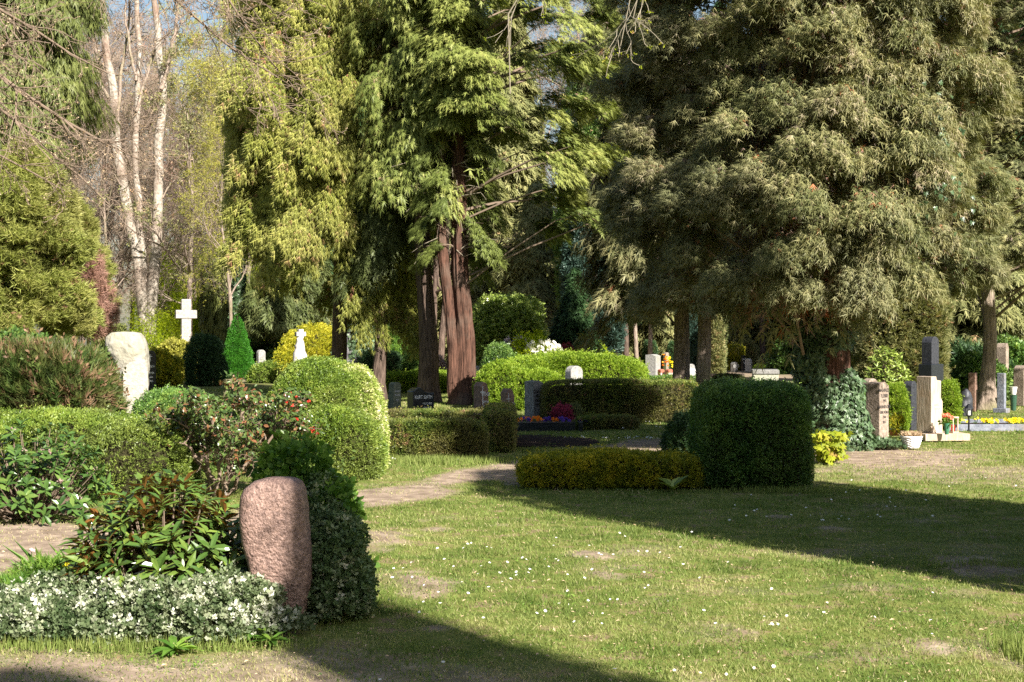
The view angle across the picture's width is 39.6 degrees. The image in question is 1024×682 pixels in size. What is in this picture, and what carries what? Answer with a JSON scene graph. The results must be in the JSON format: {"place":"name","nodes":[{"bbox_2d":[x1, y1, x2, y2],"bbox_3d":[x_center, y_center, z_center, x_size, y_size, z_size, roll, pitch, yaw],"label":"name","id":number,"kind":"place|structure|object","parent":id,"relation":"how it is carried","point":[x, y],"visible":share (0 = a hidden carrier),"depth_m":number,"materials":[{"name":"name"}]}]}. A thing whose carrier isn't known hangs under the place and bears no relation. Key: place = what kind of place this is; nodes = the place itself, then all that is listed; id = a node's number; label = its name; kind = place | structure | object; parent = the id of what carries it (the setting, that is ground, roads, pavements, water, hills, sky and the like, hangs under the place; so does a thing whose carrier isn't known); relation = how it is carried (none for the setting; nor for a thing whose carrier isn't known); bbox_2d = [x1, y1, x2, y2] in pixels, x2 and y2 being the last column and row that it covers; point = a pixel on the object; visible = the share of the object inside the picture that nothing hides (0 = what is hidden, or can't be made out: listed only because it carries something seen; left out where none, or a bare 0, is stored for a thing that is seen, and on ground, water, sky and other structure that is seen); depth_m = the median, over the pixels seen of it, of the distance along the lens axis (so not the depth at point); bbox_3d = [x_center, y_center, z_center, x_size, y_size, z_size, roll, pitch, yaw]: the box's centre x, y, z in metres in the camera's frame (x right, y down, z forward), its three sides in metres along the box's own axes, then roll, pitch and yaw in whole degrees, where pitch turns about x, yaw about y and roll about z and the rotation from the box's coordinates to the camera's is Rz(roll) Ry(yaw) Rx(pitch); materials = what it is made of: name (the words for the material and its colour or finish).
{"place":"outdoors","nodes":[
{"label":"outdoors","id":0,"kind":"place"},
{"bbox_2d":[0,430,663,575],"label":"path","id":1,"kind":"structure","parent":0,"point":[468,473],"depth_m":14.71,"materials":[{"name":"beige gravel"}]},
{"bbox_2d":[431,104,514,358],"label":"tree","id":2,"kind":"object","parent":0,"point":[442,333],"visible":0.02,"depth_m":57.99,"materials":[{"name":"brown plant"}]},
{"bbox_2d":[33,0,939,344],"label":"sky","id":3,"kind":"structure","parent":0,"point":[205,15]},
{"bbox_2d":[0,345,1023,681],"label":"ground","id":4,"kind":"structure","parent":0,"point":[132,673],"depth_m":9.28,"materials":[{"name":"green plant"}]},
{"bbox_2d":[0,544,80,586],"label":"herb patch","id":5,"kind":"object","parent":4,"relation":"on","point":[46,563],"visible":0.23,"depth_m":8.77,"materials":[{"name":"green plant"}]},
{"bbox_2d":[0,132,108,339],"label":"juniper","id":6,"kind":"object","parent":4,"relation":"on","point":[44,287],"visible":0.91,"depth_m":38.93,"materials":[{"name":"green plant"}]},
{"bbox_2d":[0,418,114,525],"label":"rhododendron","id":7,"kind":"object","parent":4,"relation":"on","point":[34,497],"visible":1,"depth_m":12.70,"materials":[{"name":"green plant"}]},
{"bbox_2d":[0,0,121,184],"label":"norway spruce","id":8,"kind":"object","parent":4,"relation":"on","point":[63,63],"visible":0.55,"depth_m":48.49,"materials":[{"name":"green plant"}]},
{"bbox_2d":[0,325,131,421],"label":"conifer hedge","id":9,"kind":"object","parent":4,"relation":"on","point":[51,372],"visible":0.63,"depth_m":17.74,"materials":[{"name":"green plant"}]},
{"bbox_2d":[67,249,121,345],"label":"dead conifer","id":10,"kind":"object","parent":4,"relation":"on","point":[107,305],"visible":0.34,"depth_m":41.88,"materials":[{"name":"brown plant"}]},
{"bbox_2d":[72,190,122,343],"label":"juniper","id":11,"kind":"object","parent":4,"relation":"on","point":[90,222],"visible":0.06,"depth_m":46.84,"materials":[{"name":"green plant"}]},
{"bbox_2d":[0,402,207,498],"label":"box hedge","id":12,"kind":"object","parent":4,"relation":"on","point":[127,445],"visible":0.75,"depth_m":14.50,"materials":[{"name":"green plant"}]},
{"bbox_2d":[54,6,153,341],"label":"bare tree","id":13,"kind":"object","parent":4,"relation":"on","point":[115,195],"visible":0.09,"depth_m":62.08,"materials":[{"name":"brown plant"}]},
{"bbox_2d":[62,83,178,317],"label":"bare tree","id":14,"kind":"object","parent":4,"relation":"on","point":[104,218],"visible":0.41,"depth_m":60.04,"materials":[{"name":"brown plant"}]},
{"bbox_2d":[105,332,149,414],"bbox_3d":[-5.441,0.717,20.175,0.653,1.700,0.466,0,0,0],"label":"gravestone","id":15,"kind":"object","parent":4,"relation":"on","point":[129,351],"visible":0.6,"depth_m":19.99,"materials":[{"name":"stone"}]},
{"bbox_2d":[46,0,214,263],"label":"bare tree","id":16,"kind":"object","parent":4,"relation":"on","point":[118,35],"visible":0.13,"depth_m":71.36,"materials":[{"name":"brown plant"}]},
{"bbox_2d":[64,15,204,322],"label":"bare tree","id":17,"kind":"object","parent":4,"relation":"on","point":[126,113],"visible":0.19,"depth_m":65.48,"materials":[{"name":"brown plant"}]},
{"bbox_2d":[77,0,200,350],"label":"birch","id":18,"kind":"object","parent":4,"relation":"on","point":[148,297],"visible":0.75,"depth_m":59.83,"materials":[{"name":"white plant"}]},
{"bbox_2d":[77,28,220,281],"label":"bare tree","id":19,"kind":"object","parent":4,"relation":"on","point":[150,125],"visible":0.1,"depth_m":74.17,"materials":[{"name":"brown plant"}]},
{"bbox_2d":[52,469,248,617],"bbox_3d":[-2.061,1.215,8.455,1.372,0.906,1.133,0,0,0],"label":"rhododendron","id":20,"kind":"object","parent":4,"relation":"on","point":[150,542],"visible":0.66,"depth_m":8.29,"materials":[{"name":"green plant"}]},
{"bbox_2d":[98,136,204,326],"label":"bare tree","id":21,"kind":"object","parent":4,"relation":"on","point":[167,288],"visible":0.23,"depth_m":65.71,"materials":[{"name":"brown plant"}]},
{"bbox_2d":[127,303,180,349],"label":"maple","id":22,"kind":"object","parent":4,"relation":"on","point":[165,333],"visible":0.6,"depth_m":59.54,"materials":[{"name":"green plant"}]},
{"bbox_2d":[86,40,226,335],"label":"tree","id":23,"kind":"object","parent":4,"relation":"on","point":[189,130],"visible":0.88,"depth_m":59.49,"materials":[{"name":"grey plant"}]},
{"bbox_2d":[0,558,318,648],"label":"euonymus cover","id":24,"kind":"object","parent":4,"relation":"on","point":[234,600],"visible":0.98,"depth_m":7.75,"materials":[{"name":"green plant"}]},
{"bbox_2d":[107,54,224,336],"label":"bare tree","id":25,"kind":"object","parent":4,"relation":"on","point":[173,134],"visible":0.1,"depth_m":78.21,"materials":[{"name":"brown plant"}]},
{"bbox_2d":[148,343,186,387],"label":"shrub","id":26,"kind":"object","parent":4,"relation":"on","point":[168,366],"visible":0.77,"depth_m":44.25,"materials":[{"name":"green plant"}]},
{"bbox_2d":[110,94,226,334],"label":"bare tree","id":27,"kind":"object","parent":4,"relation":"on","point":[185,224],"visible":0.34,"depth_m":65.50,"materials":[{"name":"brown plant"}]},
{"bbox_2d":[125,234,220,338],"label":"maple","id":28,"kind":"object","parent":4,"relation":"on","point":[172,305],"visible":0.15,"depth_m":70.71,"materials":[{"name":"green plant"}]},
{"bbox_2d":[0,0,347,233],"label":"beech","id":29,"kind":"object","parent":4,"relation":"on","point":[29,98],"visible":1,"depth_m":12.98,"materials":[{"name":"brown plant"}]},
{"bbox_2d":[124,0,239,245],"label":"bare tree","id":30,"kind":"object","parent":4,"relation":"on","point":[193,22],"visible":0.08,"depth_m":79.20,"materials":[{"name":"brown plant"}]},
{"bbox_2d":[175,299,196,341],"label":"grave cross","id":31,"kind":"object","parent":4,"relation":"on","point":[185,313],"visible":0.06,"depth_m":54.83,"materials":[{"name":"white stone"}]},
{"bbox_2d":[127,382,249,472],"bbox_3d":[-4.071,1.071,17.832,1.730,1.092,1.744,0,0,0],"label":"box hedge","id":32,"kind":"object","parent":4,"relation":"on","point":[162,395],"visible":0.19,"depth_m":17.50,"materials":[{"name":"green plant"}]},
{"bbox_2d":[181,331,230,386],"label":"juniper bush","id":33,"kind":"object","parent":4,"relation":"on","point":[205,365],"visible":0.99,"depth_m":45.88,"materials":[{"name":"green plant"}]},
{"bbox_2d":[171,114,255,328],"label":"bare tree","id":34,"kind":"object","parent":4,"relation":"on","point":[206,180],"visible":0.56,"depth_m":55.62,"materials":[{"name":"green plant"}]},
{"bbox_2d":[195,253,256,347],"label":"weeping cypress","id":35,"kind":"object","parent":4,"relation":"on","point":[213,318],"visible":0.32,"depth_m":60.95,"materials":[{"name":"green plant"}]},
{"bbox_2d":[158,0,301,281],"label":"bare tree","id":36,"kind":"object","parent":4,"relation":"on","point":[195,91],"visible":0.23,"depth_m":61.23,"materials":[{"name":"brown plant"}]},
{"bbox_2d":[226,254,247,332],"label":"ivy clad tree","id":37,"kind":"object","parent":4,"relation":"on","point":[238,292],"visible":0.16,"depth_m":57.73,"materials":[{"name":"green plant"}]},
{"bbox_2d":[222,313,254,378],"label":"spruce cone","id":38,"kind":"object","parent":4,"relation":"on","point":[238,353],"visible":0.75,"depth_m":53.85,"materials":[{"name":"green plant"}]},
{"bbox_2d":[140,370,355,496],"bbox_3d":[-2.681,0.957,14.586,2.173,1.301,1.750,0,0,0],"label":"camellia","id":39,"kind":"object","parent":4,"relation":"on","point":[197,410],"visible":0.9,"depth_m":14.39,"materials":[{"name":"green plant"}]},
{"bbox_2d":[169,0,330,276],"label":"bare tree","id":40,"kind":"object","parent":4,"relation":"on","point":[214,56],"visible":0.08,"depth_m":71.21,"materials":[{"name":"plant"}]},
{"bbox_2d":[245,358,288,383],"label":"shrub","id":41,"kind":"object","parent":4,"relation":"on","point":[264,372],"visible":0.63,"depth_m":48.75,"materials":[{"name":"green plant"}]},
{"bbox_2d":[239,476,312,628],"bbox_3d":[-1.353,1.234,8.155,0.414,0.911,0.260,0,0,0],"label":"gravestone","id":42,"kind":"object","parent":4,"relation":"on","point":[274,526],"visible":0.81,"depth_m":8.04,"materials":[{"name":"pink stone"}]},
{"bbox_2d":[232,236,333,351],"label":"pine","id":43,"kind":"object","parent":4,"relation":"on","point":[274,318],"visible":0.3,"depth_m":55.72,"materials":[{"name":"green plant"}]},
{"bbox_2d":[272,321,331,371],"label":"golden privet","id":44,"kind":"object","parent":4,"relation":"on","point":[320,344],"visible":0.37,"depth_m":48.91,"materials":[{"name":"yellow plant"}]},
{"bbox_2d":[248,429,380,567],"bbox_3d":[-1.277,1.115,8.933,0.831,1.132,0.773,0,0,26],"label":"climbing shrub","id":45,"kind":"object","parent":4,"relation":"on","point":[292,453],"visible":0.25,"depth_m":8.87,"materials":[{"name":"green plant"}]},
{"bbox_2d":[266,353,370,415],"bbox_3d":[-2.333,0.881,17.335,1.568,1.461,1.982,0,0,0],"label":"box ball","id":46,"kind":"object","parent":4,"relation":"on","point":[321,376],"visible":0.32,"depth_m":16.82,"materials":[{"name":"green plant"}]},
{"bbox_2d":[251,400,389,480],"bbox_3d":[-2.239,1.148,16.655,1.633,0.935,1.343,0,0,0],"label":"box ball","id":47,"kind":"object","parent":4,"relation":"on","point":[362,434],"visible":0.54,"depth_m":16.18,"materials":[{"name":"green plant"}]},
{"bbox_2d":[212,0,440,362],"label":"thuja","id":48,"kind":"object","parent":4,"relation":"on","point":[278,199],"visible":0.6,"depth_m":35.11,"materials":[{"name":"green plant"}]},
{"bbox_2d":[305,470,392,621],"bbox_3d":[-1.093,1.224,8.586,0.604,0.851,1.018,0,0,-26],"label":"euonymus","id":49,"kind":"object","parent":4,"relation":"on","point":[346,582],"visible":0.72,"depth_m":8.26,"materials":[{"name":"green plant"}]},
{"bbox_2d":[339,359,393,470],"bbox_3d":[-1.916,0.909,17.360,0.952,1.393,1.533,0,0,0],"label":"box ball","id":50,"kind":"object","parent":4,"relation":"on","point":[374,399],"visible":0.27,"depth_m":17.10,"materials":[{"name":"green plant"}]},
{"bbox_2d":[330,4,432,399],"bbox_3d":[-3.377,-3.504,35.888,2.587,10.000,2.412,0,0,-36],"label":"thuja","id":51,"kind":"object","parent":4,"relation":"on","point":[375,256],"visible":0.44,"depth_m":35.15,"materials":[{"name":"green plant"}]},
{"bbox_2d":[360,348,402,381],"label":"clipped hedge","id":52,"kind":"object","parent":4,"relation":"on","point":[394,357],"visible":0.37,"depth_m":47.09,"materials":[{"name":"green plant"}]},
{"bbox_2d":[338,0,498,401],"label":"red cedar","id":53,"kind":"object","parent":4,"relation":"on","point":[401,145],"visible":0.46,"depth_m":33.91,"materials":[{"name":"green plant"}]},
{"bbox_2d":[407,387,433,414],"bbox_3d":[-1.738,1.205,27.101,0.511,0.657,0.197,0,0,-42],"label":"gravestone","id":54,"kind":"object","parent":4,"relation":"on","point":[417,397],"visible":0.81,"depth_m":26.98,"materials":[{"name":"black stone"}]},
{"bbox_2d":[385,367,477,392],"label":"privet hedge","id":55,"kind":"object","parent":4,"relation":"on","point":[407,380],"visible":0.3,"depth_m":40.54,"materials":[{"name":"green plant"}]},
{"bbox_2d":[387,412,489,457],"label":"yew hedge","id":56,"kind":"object","parent":4,"relation":"on","point":[431,435],"visible":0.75,"depth_m":18.87,"materials":[{"name":"green plant"}]},
{"bbox_2d":[378,399,519,451],"bbox_3d":[-1.085,1.229,21.363,2.447,0.714,3.030,0,0,0],"label":"yew hedge","id":57,"kind":"object","parent":4,"relation":"on","point":[499,419],"visible":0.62,"depth_m":20.46,"materials":[{"name":"green plant"}]},
{"bbox_2d":[431,106,514,363],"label":"cypress","id":58,"kind":"object","parent":4,"relation":"on","point":[484,288],"visible":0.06,"depth_m":64.53,"materials":[{"name":"green plant"}]},
{"bbox_2d":[477,339,517,379],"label":"round shrub","id":59,"kind":"object","parent":4,"relation":"on","point":[502,349],"visible":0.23,"depth_m":32.34,"materials":[{"name":"green plant"}]},
{"bbox_2d":[389,0,630,404],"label":"red cedar","id":60,"kind":"object","parent":4,"relation":"on","point":[460,28],"visible":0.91,"depth_m":33.36,"materials":[{"name":"green plant"}]},
{"bbox_2d":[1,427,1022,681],"bbox_3d":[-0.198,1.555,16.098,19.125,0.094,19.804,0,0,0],"label":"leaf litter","id":61,"kind":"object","parent":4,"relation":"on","point":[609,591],"visible":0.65,"depth_m":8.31,"materials":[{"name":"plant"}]},
{"bbox_2d":[1,431,1023,681],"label":"clover","id":62,"kind":"object","parent":4,"relation":"on","point":[621,579],"visible":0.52,"depth_m":7.95,"materials":[{"name":"green plant"}]},
{"bbox_2d":[472,289,556,365],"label":"laurel","id":63,"kind":"object","parent":4,"relation":"on","point":[501,317],"visible":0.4,"depth_m":45.57,"materials":[{"name":"green plant"}]},
{"bbox_2d":[489,0,557,328],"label":"cypress","id":64,"kind":"object","parent":4,"relation":"on","point":[522,95],"visible":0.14,"depth_m":72.61,"materials":[{"name":"green plant"}]},
{"bbox_2d":[489,175,559,335],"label":"cypress","id":65,"kind":"object","parent":4,"relation":"on","point":[531,271],"visible":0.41,"depth_m":60.90,"materials":[{"name":"green plant"}]},
{"bbox_2d":[525,380,542,419],"bbox_3d":[0.443,1.147,27.455,0.307,0.771,0.273,0,0,-40],"label":"gravestone","id":66,"kind":"object","parent":4,"relation":"on","point":[532,394],"visible":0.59,"depth_m":27.32,"materials":[{"name":"grey stone"}]},
{"bbox_2d":[510,329,562,355],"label":"azalea","id":67,"kind":"object","parent":4,"relation":"on","point":[519,344],"depth_m":35.93,"materials":[{"name":"white plant"}]},
{"bbox_2d":[512,420,582,430],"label":"grave kerb","id":68,"kind":"structure","parent":4,"relation":"on","point":[524,425],"depth_m":24.51,"materials":[{"name":"black stone"}]},
{"bbox_2d":[510,435,598,446],"bbox_3d":[0.405,1.559,22.317,1.870,0.008,2.529,0,0,0],"label":"mulch bed","id":69,"kind":"object","parent":4,"relation":"on","point":[538,440],"visible":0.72,"depth_m":22.08,"materials":[{"name":"brown soil"}]},
{"bbox_2d":[471,347,650,410],"bbox_3d":[1.120,0.861,32.091,4.104,1.454,2.466,0,0,0],"label":"laurel hedge","id":70,"kind":"object","parent":4,"relation":"on","point":[541,366],"visible":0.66,"depth_m":31.49,"materials":[{"name":"green plant"}]},
{"bbox_2d":[484,0,664,93],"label":"maple","id":71,"kind":"object","parent":4,"relation":"on","point":[509,39],"visible":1,"depth_m":13.98,"materials":[{"name":"brown plant"}]},
{"bbox_2d":[550,75,601,307],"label":"columnar cypress","id":72,"kind":"object","parent":4,"relation":"on","point":[557,251],"visible":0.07,"depth_m":57.95,"materials":[{"name":"green plant"}]},
{"bbox_2d":[547,267,606,363],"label":"spruce","id":73,"kind":"object","parent":4,"relation":"on","point":[571,322],"visible":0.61,"depth_m":47.57,"materials":[{"name":"green plant"}]},
{"bbox_2d":[556,187,627,354],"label":"columnar cypress","id":74,"kind":"object","parent":4,"relation":"on","point":[614,339],"visible":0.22,"depth_m":55.22,"materials":[{"name":"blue plant"}]},
{"bbox_2d":[571,409,640,429],"bbox_3d":[1.658,1.393,25.097,1.248,0.369,0.718,0,0,0],"label":"yew edging","id":75,"kind":"object","parent":4,"relation":"on","point":[618,421],"visible":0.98,"depth_m":24.89,"materials":[{"name":"green plant"}]},
{"bbox_2d":[514,443,708,489],"bbox_3d":[1.083,1.354,15.495,2.144,0.481,0.820,0,0,0],"label":"yellow hedge","id":76,"kind":"object","parent":4,"relation":"on","point":[609,467],"visible":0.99,"depth_m":15.28,"materials":[{"name":"plant"}]},
{"bbox_2d":[538,375,699,422],"bbox_3d":[2.061,1.099,27.096,3.144,0.940,1.062,0,0,0],"label":"yew hedge","id":77,"kind":"object","parent":4,"relation":"on","point":[647,400],"visible":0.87,"depth_m":26.75,"materials":[{"name":"green plant"}]},
{"bbox_2d":[620,251,673,368],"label":"cypress","id":78,"kind":"object","parent":4,"relation":"on","point":[660,339],"visible":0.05,"depth_m":66.76,"materials":[{"name":"green plant"}]},
{"bbox_2d":[658,406,690,460],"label":"juniper bush","id":79,"kind":"object","parent":4,"relation":"on","point":[675,435],"visible":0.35,"depth_m":18.64,"materials":[{"name":"green plant"}]},
{"bbox_2d":[562,1,791,387],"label":"cypress","id":80,"kind":"object","parent":4,"relation":"on","point":[608,287],"visible":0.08,"depth_m":37.55,"materials":[{"name":"green plant"}]},
{"bbox_2d":[711,313,727,373],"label":"columnar cypress","id":81,"kind":"object","parent":4,"relation":"on","point":[718,354],"visible":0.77,"depth_m":53.93,"materials":[{"name":"green plant"}]},
{"bbox_2d":[686,373,816,488],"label":"box block","id":82,"kind":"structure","parent":4,"relation":"on","point":[745,432],"depth_m":15.26,"materials":[{"name":"green plant"}]},
{"bbox_2d":[726,306,791,363],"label":"cypress","id":83,"kind":"object","parent":4,"relation":"on","point":[755,329],"visible":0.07,"depth_m":74.77,"materials":[{"name":"green plant"}]},
{"bbox_2d":[763,333,796,374],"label":"shrub","id":84,"kind":"object","parent":4,"relation":"on","point":[775,360],"visible":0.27,"depth_m":60.18,"materials":[{"name":"green plant"}]},
{"bbox_2d":[585,0,1023,450],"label":"false cypress","id":85,"kind":"object","parent":4,"relation":"on","point":[800,78],"visible":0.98,"depth_m":18.82,"materials":[{"name":"green plant"}]},
{"bbox_2d":[790,304,877,451],"bbox_3d":[4.697,0.384,20.817,1.260,2.531,1.345,0,0,0],"label":"ivy","id":86,"kind":"object","parent":85,"relation":"attached to","point":[845,410],"visible":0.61,"depth_m":20.40,"materials":[{"name":"green plant"}]},
{"bbox_2d":[812,428,853,464],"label":"golden shrub","id":87,"kind":"object","parent":4,"relation":"on","point":[829,449],"visible":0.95,"depth_m":18.20,"materials":[{"name":"yellow plant"}]},
{"bbox_2d":[866,382,889,437],"bbox_3d":[5.608,1.091,21.829,0.315,0.931,0.252,0,0,-42],"label":"gravestone","id":88,"kind":"object","parent":4,"relation":"on","point":[877,402],"visible":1,"depth_m":21.73,"materials":[{"name":"beige stone"}]},
{"bbox_2d":[861,345,914,384],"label":"rhododendron","id":89,"kind":"object","parent":4,"relation":"on","point":[882,376],"visible":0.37,"depth_m":26.65,"materials":[{"name":"green plant"}]},
{"bbox_2d":[888,379,914,431],"bbox_3d":[6.544,1.121,24.400,0.662,0.956,0.788,0,0,0],"label":"box ball","id":90,"kind":"object","parent":4,"relation":"on","point":[899,399],"visible":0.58,"depth_m":24.15,"materials":[{"name":"green plant"}]},
{"bbox_2d":[850,248,957,383],"bbox_3d":[8.014,-0.259,29.277,2.363,3.744,2.195,0,0,0],"label":"yew","id":91,"kind":"object","parent":4,"relation":"on","point":[908,331],"visible":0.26,"depth_m":28.55,"materials":[{"name":"green plant"}]},
{"bbox_2d":[844,0,1023,409],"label":"false cypress","id":92,"kind":"object","parent":4,"relation":"on","point":[999,41],"visible":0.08,"depth_m":29.28,"materials":[{"name":"green plant"}]},
{"bbox_2d":[913,431,969,440],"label":"stone plinth","id":93,"kind":"structure","parent":4,"relation":"on","point":[959,436],"depth_m":22.13,"materials":[{"name":"beige stone"}]},
{"bbox_2d":[917,376,942,432],"bbox_3d":[6.588,1.055,22.436,0.315,0.998,0.270,0,0,-40],"label":"gravestone","id":94,"kind":"object","parent":93,"relation":"on","point":[929,407],"visible":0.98,"depth_m":22.33,"materials":[{"name":"beige stone"}]},
{"bbox_2d":[919,337,943,390],"bbox_3d":[7.499,0.731,25.318,0.545,1.621,0.260,0,0,-42],"label":"gravestone","id":95,"kind":"object","parent":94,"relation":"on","point":[930,365],"visible":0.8,"depth_m":25.18,"materials":[{"name":"black stone"}]},
{"bbox_2d":[941,377,964,426],"bbox_3d":[7.666,1.110,24.995,0.561,0.970,0.723,0,0,0],"label":"box ball","id":96,"kind":"object","parent":4,"relation":"on","point":[952,403],"visible":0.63,"depth_m":24.80,"materials":[{"name":"green plant"}]},
{"bbox_2d":[948,349,1013,400],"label":"shrub","id":97,"kind":"object","parent":4,"relation":"on","point":[970,361],"visible":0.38,"depth_m":34.73,"materials":[{"name":"green plant"}]},
{"bbox_2d":[939,51,1023,346],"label":"cypress","id":98,"kind":"object","parent":4,"relation":"on","point":[968,321],"visible":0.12,"depth_m":44.82,"materials":[{"name":"green plant"}]},
{"bbox_2d":[942,419,1023,430],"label":"bed kerb","id":99,"kind":"structure","parent":4,"relation":"on","point":[1001,425],"depth_m":24.57,"materials":[{"name":"stone"}]},
{"bbox_2d":[947,335,1022,393],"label":"shrub","id":100,"kind":"object","parent":4,"relation":"on","point":[960,347],"visible":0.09,"depth_m":37.10,"materials":[{"name":"green plant"}]},
{"bbox_2d":[981,332,1023,365],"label":"shrub","id":101,"kind":"object","parent":4,"relation":"on","point":[1016,347],"visible":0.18,"depth_m":42.01,"materials":[{"name":"green plant"}]},
{"bbox_2d":[528,0,624,207],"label":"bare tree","id":102,"kind":"object","parent":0,"point":[575,38],"visible":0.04,"depth_m":82.94,"materials":[{"name":"brown plant"}]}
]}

